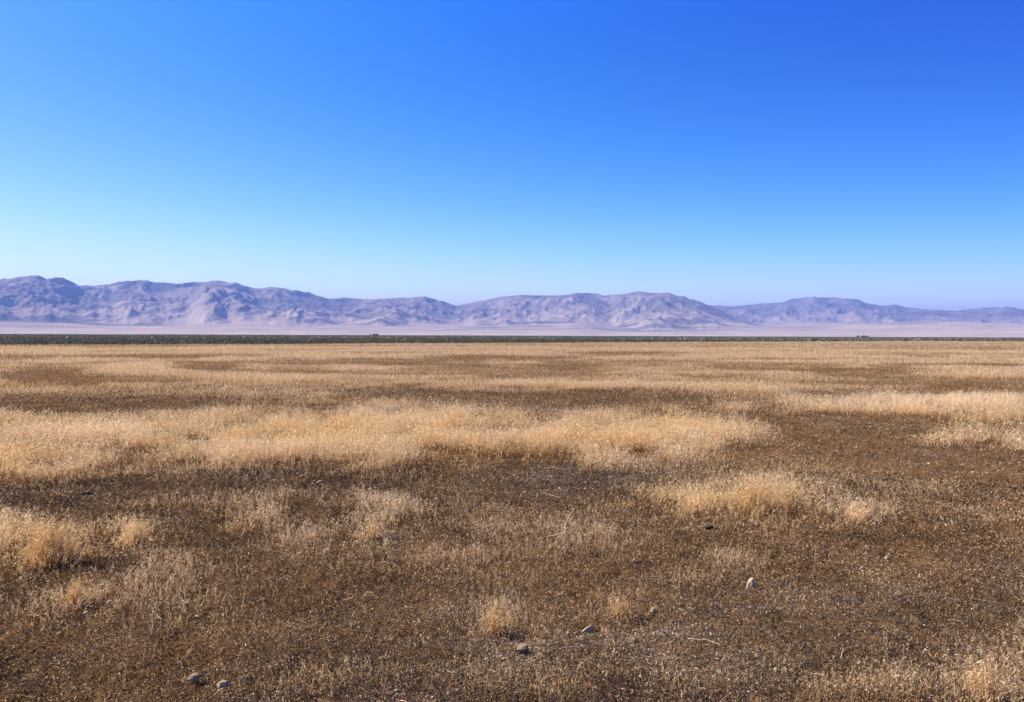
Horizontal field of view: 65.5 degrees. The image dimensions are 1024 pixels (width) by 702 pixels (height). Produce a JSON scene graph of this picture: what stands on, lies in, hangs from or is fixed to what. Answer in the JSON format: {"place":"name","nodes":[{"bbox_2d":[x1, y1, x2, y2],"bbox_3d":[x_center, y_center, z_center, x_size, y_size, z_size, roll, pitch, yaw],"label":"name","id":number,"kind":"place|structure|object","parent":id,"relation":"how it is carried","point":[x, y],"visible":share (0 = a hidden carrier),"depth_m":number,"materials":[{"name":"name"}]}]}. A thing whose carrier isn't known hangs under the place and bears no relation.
{"place":"outdoors","nodes":[
{"label":"outdoors","id":0,"kind":"place"},
{"bbox_2d":[0,334,1023,701],"bbox_3d":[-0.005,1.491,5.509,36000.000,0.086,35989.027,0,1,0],"label":"ground","id":1,"kind":"structure","parent":0,"point":[312,584],"depth_m":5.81,"materials":[{"name":"brown plant"}]},
{"bbox_2d":[0,514,135,579],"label":"grass tuft","id":2,"kind":"object","parent":1,"relation":"on","point":[49,545],"visible":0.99,"depth_m":5.38,"materials":[{"name":"beige plant"}]},
{"bbox_2d":[31,571,129,625],"bbox_3d":[-2.493,1.391,4.645,0.443,0.252,0.574,0,1,-18],"label":"grass tuft","id":3,"kind":"object","parent":1,"relation":"on","point":[77,595],"visible":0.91,"depth_m":4.62,"materials":[{"name":"beige plant"}]},
{"bbox_2d":[79,491,92,494],"bbox_3d":[-4.223,1.404,7.891,0.147,0.034,0.080,0,1,-6],"label":"dirt clod","id":4,"kind":"object","parent":1,"relation":"on","point":[85,492],"visible":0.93,"depth_m":7.86,"materials":[{"name":"grey stone"}]},
{"bbox_2d":[100,512,166,551],"bbox_3d":[-2.825,1.343,5.990,0.383,0.287,0.444,1,1,15],"label":"grass tuft","id":5,"kind":"object","parent":1,"relation":"on","point":[133,537],"visible":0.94,"depth_m":5.95,"materials":[{"name":"beige plant"}]},
{"bbox_2d":[152,603,161,631],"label":"forked twig","id":6,"kind":"object","parent":1,"relation":"on","point":[158,617],"visible":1,"depth_m":4.23,"materials":[{"name":"beige wood"}]},
{"bbox_2d":[186,673,199,683],"bbox_3d":[-1.456,1.500,3.635,0.057,0.049,0.049,0,1,3],"label":"stone","id":7,"kind":"object","parent":1,"relation":"on","point":[192,677],"visible":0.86,"depth_m":3.62,"materials":[{"name":"beige stone"}]},
{"bbox_2d":[216,680,229,685],"bbox_3d":[-1.298,1.491,3.578,0.063,0.020,0.029,0,1,-11],"label":"stone","id":8,"kind":"object","parent":1,"relation":"on","point":[223,683],"visible":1,"depth_m":3.57,"materials":[{"name":"beige stone"}]},
{"bbox_2d":[324,509,406,558],"bbox_3d":[-0.979,1.352,6.097,0.884,0.280,0.518,1,1,33],"label":"grass tuft","id":9,"kind":"object","parent":1,"relation":"on","point":[370,530],"visible":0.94,"depth_m":6.11,"materials":[{"name":"beige plant"}]},
{"bbox_2d":[364,399,570,464],"bbox_3d":[-0.692,1.038,12.535,3.960,0.684,5.635,0,1,0],"label":"grass tuft","id":10,"kind":"object","parent":1,"relation":"on","point":[455,420],"visible":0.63,"depth_m":12.24,"materials":[{"name":"beige plant"}]},
{"bbox_2d":[449,596,536,644],"bbox_3d":[-0.089,1.419,4.323,0.495,0.243,0.491,0,1,0],"label":"grass tuft","id":11,"kind":"object","parent":1,"relation":"on","point":[498,626],"visible":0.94,"depth_m":4.26,"materials":[{"name":"beige plant"}]},
{"bbox_2d":[0,431,1022,692],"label":"pebbles","id":12,"kind":"object","parent":1,"relation":"on","point":[520,571],"visible":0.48,"depth_m":5.07,"materials":[{"name":"grey stone"}]},
{"bbox_2d":[0,341,1023,701],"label":"dry grass","id":13,"kind":"structure","parent":1,"relation":"on","point":[242,445],"depth_m":11.85,"materials":[{"name":"beige plant"}]},
{"bbox_2d":[0,334,1023,344],"bbox_3d":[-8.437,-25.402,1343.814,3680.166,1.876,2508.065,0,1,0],"label":"shrubland belt","id":14,"kind":"object","parent":1,"relation":"on","point":[34,339],"visible":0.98,"depth_m":244.39,"materials":[{"name":"plant"}]},
{"bbox_2d":[517,643,529,653],"bbox_3d":[0.055,1.494,3.982,0.065,0.051,0.052,0,1,-9],"label":"stone","id":15,"kind":"object","parent":1,"relation":"on","point":[522,648],"visible":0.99,"depth_m":3.97,"materials":[{"name":"grey stone"}]},
{"bbox_2d":[537,509,581,553],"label":"dead weed","id":16,"kind":"object","parent":1,"relation":"on","point":[565,538],"visible":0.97,"depth_m":5.85,"materials":[{"name":"plant"}]},
{"bbox_2d":[582,625,592,632],"bbox_3d":[0.408,1.518,4.347,0.081,0.041,0.021,0,1,-17],"label":"stone","id":17,"kind":"object","parent":1,"relation":"on","point":[588,629],"visible":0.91,"depth_m":4.34,"materials":[{"name":"grey stone"}]},
{"bbox_2d":[582,589,651,630],"bbox_3d":[0.585,1.437,4.468,0.373,0.182,0.320,0,1,0],"label":"grass tuft","id":18,"kind":"object","parent":1,"relation":"on","point":[620,609],"visible":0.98,"depth_m":4.47,"materials":[{"name":"beige plant"}]},
{"bbox_2d":[664,491,731,518],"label":"grass tuft","id":19,"kind":"object","parent":1,"relation":"on","point":[695,504],"visible":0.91,"depth_m":7.07,"materials":[{"name":"beige plant"}]},
{"bbox_2d":[704,524,713,529],"bbox_3d":[1.629,1.459,6.591,0.085,0.041,0.055,0,1,-17],"label":"dirt clod","id":20,"kind":"object","parent":1,"relation":"on","point":[708,526],"visible":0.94,"depth_m":6.58,"materials":[{"name":"grey stone"}]},
{"bbox_2d":[677,477,819,523],"bbox_3d":[2.322,1.302,7.354,1.242,0.402,1.063,0,1,-16],"label":"grass tuft","id":21,"kind":"object","parent":1,"relation":"on","point":[761,497],"visible":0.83,"depth_m":7.21,"materials":[{"name":"beige plant"}]},
{"bbox_2d":[746,577,756,590],"bbox_3d":[1.518,1.475,5.041,0.078,0.080,0.057,0,1,-6],"label":"stone","id":22,"kind":"object","parent":1,"relation":"on","point":[751,582],"visible":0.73,"depth_m":5.02,"materials":[{"name":"beige stone"}]},
{"bbox_2d":[833,495,898,528],"bbox_3d":[2.970,1.367,6.805,0.545,0.276,0.567,0,1,10],"label":"grass tuft","id":23,"kind":"object","parent":1,"relation":"on","point":[860,513],"visible":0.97,"depth_m":6.77,"materials":[{"name":"beige plant"}]},
{"bbox_2d":[919,642,1023,701],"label":"grass tuft","id":24,"kind":"object","parent":1,"relation":"on","point":[982,680],"visible":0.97,"depth_m":3.47,"materials":[{"name":"beige plant"}]},
{"bbox_2d":[0,275,1023,336],"bbox_3d":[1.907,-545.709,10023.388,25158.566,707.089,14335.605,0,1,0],"label":"mountains","id":25,"kind":"structure","parent":0,"point":[34,304],"depth_m":8744.95,"materials":[{"name":"purple stone"}]},
{"bbox_2d":[0,0,1023,310],"label":"sky","id":26,"kind":"structure","parent":0,"point":[454,152],"materials":[{"name":"blue"}]}
]}

